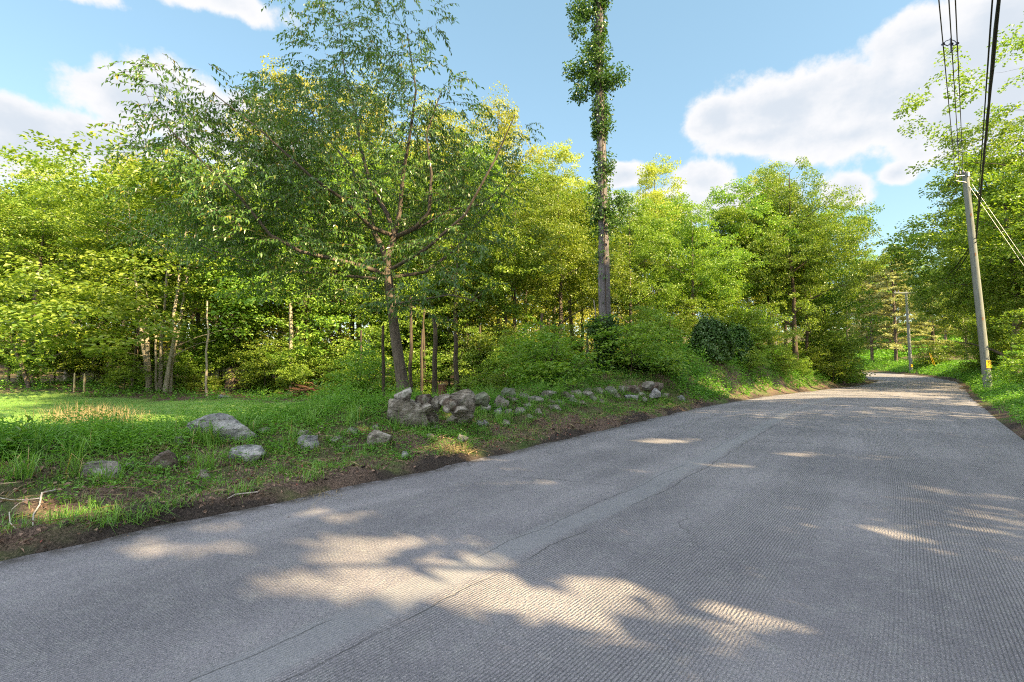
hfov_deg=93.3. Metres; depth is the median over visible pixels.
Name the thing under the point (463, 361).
sapling
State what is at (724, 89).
sky
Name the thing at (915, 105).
roadside tree
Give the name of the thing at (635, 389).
fieldstone
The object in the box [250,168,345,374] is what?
forest tree
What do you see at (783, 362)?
bush
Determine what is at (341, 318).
forest tree
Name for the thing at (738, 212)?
forest tree
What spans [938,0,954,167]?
overhead wire
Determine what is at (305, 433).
fieldstone
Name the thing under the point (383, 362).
bare trunk
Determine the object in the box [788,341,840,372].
bush
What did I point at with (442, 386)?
sawn stump
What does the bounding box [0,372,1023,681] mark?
road
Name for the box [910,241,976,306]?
overhead cable
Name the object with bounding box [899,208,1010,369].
roadside tree
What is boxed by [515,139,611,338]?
tall tree
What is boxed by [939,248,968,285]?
overhead cable
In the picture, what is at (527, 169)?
forest tree
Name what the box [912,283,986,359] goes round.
roadside tree
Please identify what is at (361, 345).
bare trunk
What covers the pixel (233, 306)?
maple tree
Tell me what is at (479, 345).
bare trunk
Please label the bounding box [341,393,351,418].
tall weed
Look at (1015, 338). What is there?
sapling
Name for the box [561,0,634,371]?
dead tree
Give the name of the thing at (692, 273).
maple tree
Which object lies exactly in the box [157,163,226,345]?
forest tree
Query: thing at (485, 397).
fieldstone
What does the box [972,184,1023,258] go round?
guy wire
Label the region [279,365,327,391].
bush
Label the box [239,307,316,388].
sapling
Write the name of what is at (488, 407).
fieldstone
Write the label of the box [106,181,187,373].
forest tree
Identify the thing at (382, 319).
maple tree
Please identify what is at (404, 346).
sapling
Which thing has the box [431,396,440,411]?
fieldstone
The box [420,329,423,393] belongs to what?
bare trunk
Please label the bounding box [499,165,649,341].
maple tree
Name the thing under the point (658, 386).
fieldstone
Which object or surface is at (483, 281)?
maple tree
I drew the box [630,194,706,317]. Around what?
forest tree
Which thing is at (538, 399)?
fieldstone
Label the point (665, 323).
sapling
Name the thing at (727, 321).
sapling
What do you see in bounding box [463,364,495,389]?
bush
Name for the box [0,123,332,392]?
multi stemmed tree
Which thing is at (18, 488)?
fallen branch
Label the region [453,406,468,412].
fieldstone
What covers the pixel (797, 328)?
maple tree
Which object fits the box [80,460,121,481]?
fieldstone
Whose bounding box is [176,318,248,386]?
sapling
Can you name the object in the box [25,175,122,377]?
forest tree
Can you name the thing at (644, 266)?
forest tree
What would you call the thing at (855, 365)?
bush
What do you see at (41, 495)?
fallen branch
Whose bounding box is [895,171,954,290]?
overhead wire
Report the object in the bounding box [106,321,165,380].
sapling
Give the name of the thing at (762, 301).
forest tree
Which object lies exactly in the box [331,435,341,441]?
fieldstone
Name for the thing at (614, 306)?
forest tree
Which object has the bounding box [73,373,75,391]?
garden stake
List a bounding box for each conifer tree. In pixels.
[841,260,903,360]
[852,247,947,361]
[901,283,957,356]
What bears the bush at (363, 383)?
on the ground at (64, 536)
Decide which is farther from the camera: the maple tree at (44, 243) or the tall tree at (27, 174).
the tall tree at (27, 174)
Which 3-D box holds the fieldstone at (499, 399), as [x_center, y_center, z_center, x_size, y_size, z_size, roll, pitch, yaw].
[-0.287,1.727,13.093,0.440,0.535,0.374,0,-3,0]
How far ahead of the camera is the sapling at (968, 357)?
50.61 m
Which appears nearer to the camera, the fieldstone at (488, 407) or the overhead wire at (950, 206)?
the fieldstone at (488, 407)
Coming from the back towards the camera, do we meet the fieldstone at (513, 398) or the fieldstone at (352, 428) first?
the fieldstone at (513, 398)
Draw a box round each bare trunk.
[7,333,11,383]
[76,312,80,384]
[130,305,142,387]
[143,303,151,390]
[154,307,157,390]
[195,312,200,377]
[205,300,209,395]
[288,301,293,393]
[331,312,333,367]
[360,330,362,397]
[381,325,385,395]
[408,297,412,394]
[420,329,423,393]
[422,309,425,393]
[432,314,437,395]
[447,317,449,391]
[453,334,459,392]
[478,326,480,388]
[540,313,542,342]
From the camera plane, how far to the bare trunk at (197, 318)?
31.04 m
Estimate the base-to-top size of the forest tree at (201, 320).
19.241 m
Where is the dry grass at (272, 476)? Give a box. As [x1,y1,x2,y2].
[0,371,703,539]
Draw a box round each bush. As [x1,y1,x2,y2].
[15,374,28,382]
[98,373,118,383]
[135,370,163,387]
[172,368,215,392]
[204,375,224,390]
[237,368,287,391]
[272,389,283,396]
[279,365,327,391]
[309,341,395,399]
[314,360,389,393]
[385,369,408,393]
[408,369,431,393]
[452,375,478,391]
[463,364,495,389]
[479,369,527,391]
[490,320,614,389]
[564,371,575,378]
[579,311,696,376]
[640,336,683,356]
[676,348,697,360]
[733,341,774,371]
[765,347,806,373]
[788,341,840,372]
[790,355,818,376]
[804,342,875,375]
[809,345,875,383]
[906,341,954,367]
[949,342,1000,373]
[980,344,1023,383]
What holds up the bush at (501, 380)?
on the ground at (64, 536)
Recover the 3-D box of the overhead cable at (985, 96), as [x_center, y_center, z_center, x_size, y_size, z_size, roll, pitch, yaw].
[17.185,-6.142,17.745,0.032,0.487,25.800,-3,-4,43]
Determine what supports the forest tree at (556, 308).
on the ground at (64, 536)
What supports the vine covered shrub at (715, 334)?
on the ground at (64, 536)
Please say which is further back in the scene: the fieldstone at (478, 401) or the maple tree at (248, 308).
the maple tree at (248, 308)
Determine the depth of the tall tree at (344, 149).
41.51 m
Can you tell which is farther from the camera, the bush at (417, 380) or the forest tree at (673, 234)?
the forest tree at (673, 234)
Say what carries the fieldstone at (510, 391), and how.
on the ground at (64, 536)
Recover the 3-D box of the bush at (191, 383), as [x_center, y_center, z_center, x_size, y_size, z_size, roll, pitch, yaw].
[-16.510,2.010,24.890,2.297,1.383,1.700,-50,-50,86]
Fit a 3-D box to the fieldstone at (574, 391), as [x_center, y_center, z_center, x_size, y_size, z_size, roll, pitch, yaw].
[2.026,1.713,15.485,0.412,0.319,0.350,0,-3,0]
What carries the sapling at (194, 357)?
on the ground at (64, 536)
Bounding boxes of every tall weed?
[0,414,34,449]
[0,424,18,459]
[183,422,199,450]
[318,383,332,416]
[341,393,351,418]
[559,373,565,395]
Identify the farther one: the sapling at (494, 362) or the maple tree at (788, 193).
the maple tree at (788, 193)
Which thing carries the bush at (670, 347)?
on the ground at (64, 536)
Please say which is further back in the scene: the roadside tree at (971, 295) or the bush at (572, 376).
the roadside tree at (971, 295)
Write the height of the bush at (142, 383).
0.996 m
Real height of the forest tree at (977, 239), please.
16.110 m
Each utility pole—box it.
[894,291,916,372]
[954,170,992,390]
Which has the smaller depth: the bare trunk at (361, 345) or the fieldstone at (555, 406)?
the fieldstone at (555, 406)
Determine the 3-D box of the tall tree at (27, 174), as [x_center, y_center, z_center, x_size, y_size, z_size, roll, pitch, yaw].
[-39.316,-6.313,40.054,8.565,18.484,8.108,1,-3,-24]
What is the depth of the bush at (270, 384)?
25.58 m
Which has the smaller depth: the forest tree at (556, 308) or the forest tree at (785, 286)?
the forest tree at (785, 286)
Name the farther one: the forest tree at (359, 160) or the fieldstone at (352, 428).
the forest tree at (359, 160)
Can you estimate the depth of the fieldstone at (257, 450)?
7.14 m
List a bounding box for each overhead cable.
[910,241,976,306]
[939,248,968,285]
[976,0,992,228]
[976,0,1000,237]
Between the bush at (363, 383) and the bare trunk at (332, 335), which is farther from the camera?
the bare trunk at (332, 335)
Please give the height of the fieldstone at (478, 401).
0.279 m
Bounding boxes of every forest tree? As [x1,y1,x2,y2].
[0,199,51,268]
[1,188,81,374]
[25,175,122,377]
[51,180,169,332]
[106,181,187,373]
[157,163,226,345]
[183,308,222,367]
[212,167,259,368]
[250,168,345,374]
[255,225,300,376]
[306,140,420,341]
[310,252,383,345]
[354,145,447,330]
[409,128,501,379]
[433,140,531,379]
[450,165,545,326]
[470,160,575,372]
[533,183,616,337]
[542,185,589,325]
[557,232,614,350]
[571,226,647,330]
[613,216,641,325]
[615,216,674,320]
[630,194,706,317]
[650,220,716,344]
[683,204,772,317]
[695,226,730,318]
[723,207,806,349]
[723,218,788,314]
[763,215,816,353]
[765,214,842,355]
[809,259,872,350]
[842,249,903,348]
[853,255,913,341]
[887,249,931,334]
[907,259,975,339]
[937,229,1020,312]
[945,205,1020,359]
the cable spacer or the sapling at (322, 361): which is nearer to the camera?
the cable spacer
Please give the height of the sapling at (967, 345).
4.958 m
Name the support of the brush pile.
on the ground at (64, 536)
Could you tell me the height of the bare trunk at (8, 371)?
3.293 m
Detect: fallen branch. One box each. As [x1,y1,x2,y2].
[1,489,56,528]
[2,481,35,500]
[227,491,258,498]
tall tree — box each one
[2,155,81,370]
[44,151,188,375]
[112,151,222,376]
[226,53,358,334]
[298,66,427,339]
[387,89,475,377]
[455,80,552,377]
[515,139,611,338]
[617,154,696,307]
[735,160,819,352]
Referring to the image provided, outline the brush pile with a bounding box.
[278,382,343,396]
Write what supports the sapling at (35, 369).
on the ground at (64, 536)
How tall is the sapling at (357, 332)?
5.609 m
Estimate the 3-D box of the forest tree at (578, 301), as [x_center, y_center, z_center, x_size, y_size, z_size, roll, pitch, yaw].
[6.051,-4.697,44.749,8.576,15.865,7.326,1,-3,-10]
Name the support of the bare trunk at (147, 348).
on the ground at (64, 536)
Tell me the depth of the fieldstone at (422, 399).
9.76 m
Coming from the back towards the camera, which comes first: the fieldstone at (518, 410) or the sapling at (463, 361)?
the sapling at (463, 361)
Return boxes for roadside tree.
[872,143,1023,373]
[892,11,1023,302]
[894,116,1023,351]
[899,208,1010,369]
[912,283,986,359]
[951,220,1023,335]
[958,248,1023,363]
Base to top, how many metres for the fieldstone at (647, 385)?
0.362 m
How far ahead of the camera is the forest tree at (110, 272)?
38.04 m
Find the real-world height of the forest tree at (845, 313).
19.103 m
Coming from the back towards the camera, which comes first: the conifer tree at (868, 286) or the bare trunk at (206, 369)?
the conifer tree at (868, 286)
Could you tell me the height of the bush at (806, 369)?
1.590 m
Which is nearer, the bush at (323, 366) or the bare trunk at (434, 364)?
the bare trunk at (434, 364)
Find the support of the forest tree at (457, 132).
on the ground at (64, 536)
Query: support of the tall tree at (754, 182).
on the ground at (64, 536)
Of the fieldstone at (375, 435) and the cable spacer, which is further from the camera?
the cable spacer
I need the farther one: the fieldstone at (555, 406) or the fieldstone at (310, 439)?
the fieldstone at (555, 406)
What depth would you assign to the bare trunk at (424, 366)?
23.95 m
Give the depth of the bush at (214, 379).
25.80 m
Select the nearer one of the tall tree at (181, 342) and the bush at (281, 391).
the bush at (281, 391)
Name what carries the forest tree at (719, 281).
on the ground at (64, 536)
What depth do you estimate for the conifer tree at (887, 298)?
71.88 m
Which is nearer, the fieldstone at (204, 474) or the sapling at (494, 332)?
the fieldstone at (204, 474)
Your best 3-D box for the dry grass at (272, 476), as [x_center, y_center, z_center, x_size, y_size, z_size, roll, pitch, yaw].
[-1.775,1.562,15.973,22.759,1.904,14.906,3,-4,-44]
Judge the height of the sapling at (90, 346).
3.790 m
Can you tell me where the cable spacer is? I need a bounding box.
[941,38,958,52]
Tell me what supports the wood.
on the ground at (64, 536)
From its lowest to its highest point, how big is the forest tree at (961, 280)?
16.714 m
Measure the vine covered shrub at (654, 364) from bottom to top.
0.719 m
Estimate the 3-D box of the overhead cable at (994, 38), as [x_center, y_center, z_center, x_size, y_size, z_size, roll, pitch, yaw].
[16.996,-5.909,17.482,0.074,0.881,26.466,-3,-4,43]
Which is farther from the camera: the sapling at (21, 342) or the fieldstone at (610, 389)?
the sapling at (21, 342)
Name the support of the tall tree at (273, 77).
on the ground at (64, 536)
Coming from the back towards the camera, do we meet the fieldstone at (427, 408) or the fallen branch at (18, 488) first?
the fieldstone at (427, 408)
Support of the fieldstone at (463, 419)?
on the ground at (64, 536)
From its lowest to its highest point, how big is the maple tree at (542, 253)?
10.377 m
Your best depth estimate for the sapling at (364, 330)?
23.72 m
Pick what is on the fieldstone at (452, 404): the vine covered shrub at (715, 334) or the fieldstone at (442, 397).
the fieldstone at (442, 397)
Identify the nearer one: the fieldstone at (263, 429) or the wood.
the fieldstone at (263, 429)
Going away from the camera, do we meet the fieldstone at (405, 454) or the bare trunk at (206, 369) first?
the fieldstone at (405, 454)
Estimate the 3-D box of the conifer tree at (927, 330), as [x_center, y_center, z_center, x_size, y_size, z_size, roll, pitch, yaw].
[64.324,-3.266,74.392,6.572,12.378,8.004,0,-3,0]
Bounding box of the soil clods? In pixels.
[6,393,762,552]
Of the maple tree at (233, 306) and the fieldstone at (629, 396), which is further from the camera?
the maple tree at (233, 306)
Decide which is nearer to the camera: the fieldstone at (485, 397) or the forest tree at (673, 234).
the fieldstone at (485, 397)
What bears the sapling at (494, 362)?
on the ground at (64, 536)
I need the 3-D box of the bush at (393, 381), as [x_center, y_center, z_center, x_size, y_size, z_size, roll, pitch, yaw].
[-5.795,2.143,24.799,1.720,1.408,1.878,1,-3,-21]
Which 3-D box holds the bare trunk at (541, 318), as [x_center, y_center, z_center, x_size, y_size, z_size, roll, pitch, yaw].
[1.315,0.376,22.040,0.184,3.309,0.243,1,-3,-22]
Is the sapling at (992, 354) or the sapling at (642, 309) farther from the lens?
the sapling at (992, 354)
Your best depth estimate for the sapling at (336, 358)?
24.61 m
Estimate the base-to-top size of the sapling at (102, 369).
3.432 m
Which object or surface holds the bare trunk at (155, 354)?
on the ground at (64, 536)
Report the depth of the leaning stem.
23.42 m
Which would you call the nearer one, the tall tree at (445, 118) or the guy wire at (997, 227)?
the guy wire at (997, 227)
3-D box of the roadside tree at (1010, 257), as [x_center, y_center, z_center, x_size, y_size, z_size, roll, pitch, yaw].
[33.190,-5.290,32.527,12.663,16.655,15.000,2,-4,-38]
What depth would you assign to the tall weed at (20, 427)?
6.05 m
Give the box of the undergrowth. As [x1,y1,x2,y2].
[0,320,1023,522]
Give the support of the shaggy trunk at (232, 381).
on the ground at (64, 536)
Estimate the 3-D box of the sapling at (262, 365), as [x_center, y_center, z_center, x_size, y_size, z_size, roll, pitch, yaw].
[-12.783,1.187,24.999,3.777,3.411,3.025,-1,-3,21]
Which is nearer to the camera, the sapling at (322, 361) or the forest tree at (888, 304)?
the sapling at (322, 361)
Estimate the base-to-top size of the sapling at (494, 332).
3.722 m
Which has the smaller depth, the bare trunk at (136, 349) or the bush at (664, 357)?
the bush at (664, 357)
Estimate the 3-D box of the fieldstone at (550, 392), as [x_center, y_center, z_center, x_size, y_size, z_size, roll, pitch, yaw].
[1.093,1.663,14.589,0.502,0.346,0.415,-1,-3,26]
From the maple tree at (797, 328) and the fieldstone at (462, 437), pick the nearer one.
the fieldstone at (462, 437)
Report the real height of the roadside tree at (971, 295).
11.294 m
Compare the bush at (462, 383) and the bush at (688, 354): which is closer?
the bush at (462, 383)
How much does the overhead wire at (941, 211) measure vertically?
1.798 m
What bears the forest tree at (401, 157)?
on the ground at (64, 536)
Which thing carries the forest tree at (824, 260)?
on the ground at (64, 536)
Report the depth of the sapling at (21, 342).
25.66 m
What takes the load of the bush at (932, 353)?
on the ground at (64, 536)
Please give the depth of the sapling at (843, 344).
35.80 m
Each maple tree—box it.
[0,145,212,383]
[0,181,71,347]
[0,181,167,385]
[106,136,333,387]
[155,158,395,374]
[299,158,462,382]
[361,163,558,388]
[445,191,577,378]
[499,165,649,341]
[580,188,689,344]
[635,192,769,340]
[670,176,820,337]
[725,156,893,360]
[762,203,893,360]
[780,269,834,355]
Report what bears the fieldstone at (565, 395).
on the ground at (64, 536)
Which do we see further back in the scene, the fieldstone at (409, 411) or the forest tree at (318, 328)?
the forest tree at (318, 328)
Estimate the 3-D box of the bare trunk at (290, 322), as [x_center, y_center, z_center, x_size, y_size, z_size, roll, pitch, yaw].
[-11.420,0.459,25.023,0.271,5.074,0.276,-1,-3,20]
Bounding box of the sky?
[0,0,1023,347]
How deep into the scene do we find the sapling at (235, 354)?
26.76 m
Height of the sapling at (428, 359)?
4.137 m
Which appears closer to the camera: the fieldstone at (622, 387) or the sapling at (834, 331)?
the fieldstone at (622, 387)
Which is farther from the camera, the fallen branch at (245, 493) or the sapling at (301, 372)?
the sapling at (301, 372)
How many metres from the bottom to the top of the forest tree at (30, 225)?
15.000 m
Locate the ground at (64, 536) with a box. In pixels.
[0,329,1023,560]
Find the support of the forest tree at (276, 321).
on the ground at (64, 536)
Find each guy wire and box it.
[969,186,1023,265]
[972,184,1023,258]
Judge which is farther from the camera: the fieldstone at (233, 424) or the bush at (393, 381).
the bush at (393, 381)
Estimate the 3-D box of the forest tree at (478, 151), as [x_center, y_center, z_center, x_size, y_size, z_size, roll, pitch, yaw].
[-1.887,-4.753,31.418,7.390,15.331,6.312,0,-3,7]
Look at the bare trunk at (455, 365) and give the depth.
19.94 m
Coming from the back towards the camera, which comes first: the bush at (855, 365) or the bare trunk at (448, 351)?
the bush at (855, 365)
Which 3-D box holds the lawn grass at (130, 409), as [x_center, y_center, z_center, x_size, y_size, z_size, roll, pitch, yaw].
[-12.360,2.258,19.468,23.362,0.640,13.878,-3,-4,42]
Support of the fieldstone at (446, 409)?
on the ground at (64, 536)
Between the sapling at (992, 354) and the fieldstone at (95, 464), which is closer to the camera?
the fieldstone at (95, 464)
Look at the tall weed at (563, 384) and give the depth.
14.44 m
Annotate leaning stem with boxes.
[13,344,30,387]
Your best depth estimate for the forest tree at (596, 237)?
32.60 m
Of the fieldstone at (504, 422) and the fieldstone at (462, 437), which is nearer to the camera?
the fieldstone at (462, 437)
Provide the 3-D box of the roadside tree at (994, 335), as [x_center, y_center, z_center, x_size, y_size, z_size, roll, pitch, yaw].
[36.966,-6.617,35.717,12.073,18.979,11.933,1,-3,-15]
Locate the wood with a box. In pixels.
[16,266,956,365]
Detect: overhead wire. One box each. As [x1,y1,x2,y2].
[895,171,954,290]
[898,170,958,290]
[926,167,962,272]
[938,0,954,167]
[948,0,959,169]
[955,0,962,164]
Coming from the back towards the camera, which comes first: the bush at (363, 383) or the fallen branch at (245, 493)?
the bush at (363, 383)
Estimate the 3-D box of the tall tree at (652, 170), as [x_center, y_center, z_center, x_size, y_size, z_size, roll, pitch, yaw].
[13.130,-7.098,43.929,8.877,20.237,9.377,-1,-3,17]
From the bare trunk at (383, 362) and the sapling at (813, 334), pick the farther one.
the sapling at (813, 334)
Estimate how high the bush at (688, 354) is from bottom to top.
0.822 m
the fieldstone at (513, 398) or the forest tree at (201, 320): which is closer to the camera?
the fieldstone at (513, 398)
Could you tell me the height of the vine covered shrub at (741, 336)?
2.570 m
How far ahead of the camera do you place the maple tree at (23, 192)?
25.71 m
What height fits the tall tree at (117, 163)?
18.474 m
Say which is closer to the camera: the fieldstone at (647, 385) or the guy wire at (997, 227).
the fieldstone at (647, 385)
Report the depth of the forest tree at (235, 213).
34.89 m
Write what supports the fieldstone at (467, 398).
on the ground at (64, 536)
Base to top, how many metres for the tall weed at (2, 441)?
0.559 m
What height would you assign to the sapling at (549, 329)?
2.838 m
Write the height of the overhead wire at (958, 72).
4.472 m
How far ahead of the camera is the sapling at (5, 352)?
24.87 m
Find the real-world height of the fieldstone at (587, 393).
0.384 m
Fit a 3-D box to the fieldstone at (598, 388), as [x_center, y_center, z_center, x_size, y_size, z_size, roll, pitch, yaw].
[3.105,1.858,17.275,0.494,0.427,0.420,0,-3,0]
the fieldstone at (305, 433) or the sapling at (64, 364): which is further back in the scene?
the sapling at (64, 364)
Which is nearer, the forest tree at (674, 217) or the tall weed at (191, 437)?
the tall weed at (191, 437)
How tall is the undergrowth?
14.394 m
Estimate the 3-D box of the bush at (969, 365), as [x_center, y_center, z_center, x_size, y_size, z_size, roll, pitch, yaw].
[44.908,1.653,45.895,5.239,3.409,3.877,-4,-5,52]
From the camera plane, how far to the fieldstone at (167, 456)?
6.51 m
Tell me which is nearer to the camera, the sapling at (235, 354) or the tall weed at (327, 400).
the tall weed at (327, 400)
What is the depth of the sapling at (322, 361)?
25.33 m
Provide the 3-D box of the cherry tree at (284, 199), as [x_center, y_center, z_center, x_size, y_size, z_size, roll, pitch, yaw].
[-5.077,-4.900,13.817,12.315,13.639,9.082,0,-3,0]
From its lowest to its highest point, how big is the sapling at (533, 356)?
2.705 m
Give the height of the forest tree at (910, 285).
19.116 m
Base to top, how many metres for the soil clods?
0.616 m
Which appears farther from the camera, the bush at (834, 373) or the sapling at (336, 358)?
the bush at (834, 373)
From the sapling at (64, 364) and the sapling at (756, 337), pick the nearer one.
the sapling at (64, 364)
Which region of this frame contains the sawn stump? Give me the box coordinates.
[438,384,446,395]
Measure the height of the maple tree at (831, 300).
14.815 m
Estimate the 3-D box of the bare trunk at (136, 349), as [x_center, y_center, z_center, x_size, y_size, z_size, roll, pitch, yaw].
[-19.424,0.315,25.007,0.378,4.593,0.264,0,-3,0]
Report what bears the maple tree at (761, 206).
on the ground at (64, 536)
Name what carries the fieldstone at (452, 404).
on the fieldstone at (460, 409)
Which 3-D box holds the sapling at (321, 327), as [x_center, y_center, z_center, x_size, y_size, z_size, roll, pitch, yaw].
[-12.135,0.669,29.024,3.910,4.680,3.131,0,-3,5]
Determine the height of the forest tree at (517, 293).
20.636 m
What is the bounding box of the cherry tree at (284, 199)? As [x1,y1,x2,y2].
[94,0,545,391]
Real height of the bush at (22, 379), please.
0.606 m
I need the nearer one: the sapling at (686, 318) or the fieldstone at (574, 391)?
the fieldstone at (574, 391)
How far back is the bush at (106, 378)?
25.72 m
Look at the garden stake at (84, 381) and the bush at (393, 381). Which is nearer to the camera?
the garden stake at (84, 381)
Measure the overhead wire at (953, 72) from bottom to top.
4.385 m
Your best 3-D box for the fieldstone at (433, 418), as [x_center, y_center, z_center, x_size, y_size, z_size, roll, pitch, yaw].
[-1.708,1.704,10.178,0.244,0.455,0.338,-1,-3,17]
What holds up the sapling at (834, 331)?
on the ground at (64, 536)
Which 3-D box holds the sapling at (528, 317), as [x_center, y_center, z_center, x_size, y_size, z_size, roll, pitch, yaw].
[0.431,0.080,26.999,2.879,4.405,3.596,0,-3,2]
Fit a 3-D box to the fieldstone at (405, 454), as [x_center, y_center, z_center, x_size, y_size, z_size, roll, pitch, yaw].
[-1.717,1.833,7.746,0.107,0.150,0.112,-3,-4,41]
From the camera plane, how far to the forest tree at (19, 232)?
32.89 m
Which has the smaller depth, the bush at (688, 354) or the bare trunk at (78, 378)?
the bush at (688, 354)
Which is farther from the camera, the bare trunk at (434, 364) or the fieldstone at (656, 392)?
the bare trunk at (434, 364)
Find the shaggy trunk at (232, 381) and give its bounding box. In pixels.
[224,369,237,390]
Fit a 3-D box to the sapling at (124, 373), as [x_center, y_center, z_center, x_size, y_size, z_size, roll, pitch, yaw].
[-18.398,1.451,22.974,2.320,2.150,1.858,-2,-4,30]
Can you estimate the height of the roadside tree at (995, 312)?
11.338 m
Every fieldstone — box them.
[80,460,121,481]
[146,450,177,472]
[172,435,184,445]
[186,413,257,440]
[197,469,211,479]
[228,444,265,461]
[256,427,269,434]
[297,430,310,435]
[297,435,318,449]
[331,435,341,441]
[345,427,358,435]
[367,430,392,446]
[387,398,428,428]
[394,387,411,400]
[401,451,408,458]
[415,394,432,404]
[418,402,433,413]
[426,411,438,424]
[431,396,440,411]
[439,394,451,405]
[442,398,458,411]
[443,405,449,412]
[445,414,473,424]
[450,389,476,417]
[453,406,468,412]
[458,434,467,440]
[475,393,481,405]
[479,392,489,406]
[480,404,490,411]
[493,395,508,408]
[501,387,515,396]
[501,419,509,426]
[505,396,518,402]
[516,407,525,413]
[528,396,543,402]
[540,390,556,396]
[547,404,560,410]
[559,391,570,398]
[569,390,581,396]
[582,391,593,396]
[594,387,605,393]
[605,386,616,396]
[619,386,625,391]
[624,385,640,394]
[624,394,637,401]
[641,381,654,390]
[649,388,660,398]
[651,382,663,391]
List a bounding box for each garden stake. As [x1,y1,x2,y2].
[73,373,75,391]
[83,373,85,392]
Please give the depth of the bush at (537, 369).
17.41 m
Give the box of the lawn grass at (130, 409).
[0,390,318,429]
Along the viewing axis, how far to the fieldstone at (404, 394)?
9.64 m
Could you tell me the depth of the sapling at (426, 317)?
27.08 m
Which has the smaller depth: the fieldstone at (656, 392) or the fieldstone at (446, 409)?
the fieldstone at (446, 409)
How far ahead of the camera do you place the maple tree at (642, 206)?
29.76 m
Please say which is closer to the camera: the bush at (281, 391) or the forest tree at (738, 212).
the bush at (281, 391)
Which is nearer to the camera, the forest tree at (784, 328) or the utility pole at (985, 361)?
the utility pole at (985, 361)
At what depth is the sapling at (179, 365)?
24.73 m
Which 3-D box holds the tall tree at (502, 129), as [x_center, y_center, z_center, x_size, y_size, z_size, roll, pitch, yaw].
[-1.137,-8.335,39.001,9.163,23.208,9.679,0,-3,1]
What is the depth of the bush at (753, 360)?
27.50 m
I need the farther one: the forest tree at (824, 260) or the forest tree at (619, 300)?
the forest tree at (619, 300)
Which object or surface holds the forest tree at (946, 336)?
on the ground at (64, 536)
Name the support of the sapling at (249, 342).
on the ground at (64, 536)
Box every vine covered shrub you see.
[621,354,686,367]
[686,315,736,361]
[727,322,756,362]
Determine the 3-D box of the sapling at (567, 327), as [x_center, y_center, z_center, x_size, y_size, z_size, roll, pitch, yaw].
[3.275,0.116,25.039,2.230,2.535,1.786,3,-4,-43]
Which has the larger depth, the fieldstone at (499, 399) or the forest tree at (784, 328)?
the forest tree at (784, 328)
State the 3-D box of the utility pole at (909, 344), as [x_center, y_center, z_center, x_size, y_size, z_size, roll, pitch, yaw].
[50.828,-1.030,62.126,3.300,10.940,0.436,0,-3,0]
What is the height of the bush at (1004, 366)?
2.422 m
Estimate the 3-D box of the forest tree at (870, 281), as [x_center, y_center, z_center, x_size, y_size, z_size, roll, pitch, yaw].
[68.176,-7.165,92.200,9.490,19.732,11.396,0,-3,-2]
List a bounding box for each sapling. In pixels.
[0,307,115,383]
[0,321,29,376]
[2,332,62,380]
[42,335,101,378]
[55,321,140,379]
[67,324,154,378]
[95,350,152,388]
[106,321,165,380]
[151,323,236,381]
[152,344,199,389]
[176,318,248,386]
[191,311,264,382]
[209,319,272,386]
[222,331,300,391]
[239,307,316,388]
[265,344,313,394]
[287,316,343,378]
[294,325,338,380]
[312,331,368,382]
[324,318,393,385]
[325,312,407,360]
[375,310,420,377]
[402,313,461,382]
[404,319,461,386]
[437,318,499,380]
[446,317,521,379]
[481,329,524,380]
[497,324,561,381]
[507,303,544,368]
[534,319,581,367]
[553,319,590,359]
[620,298,662,348]
[636,304,678,346]
[649,289,714,341]
[702,278,779,347]
[727,304,797,357]
[787,310,865,361]
[798,320,865,365]
[818,325,869,362]
[953,346,996,361]
[957,328,999,365]
[970,329,1023,364]
[986,308,1023,367]
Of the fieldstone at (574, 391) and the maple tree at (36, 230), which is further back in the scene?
the maple tree at (36, 230)
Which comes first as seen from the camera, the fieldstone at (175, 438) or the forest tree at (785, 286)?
the fieldstone at (175, 438)
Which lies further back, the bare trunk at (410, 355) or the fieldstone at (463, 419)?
the bare trunk at (410, 355)

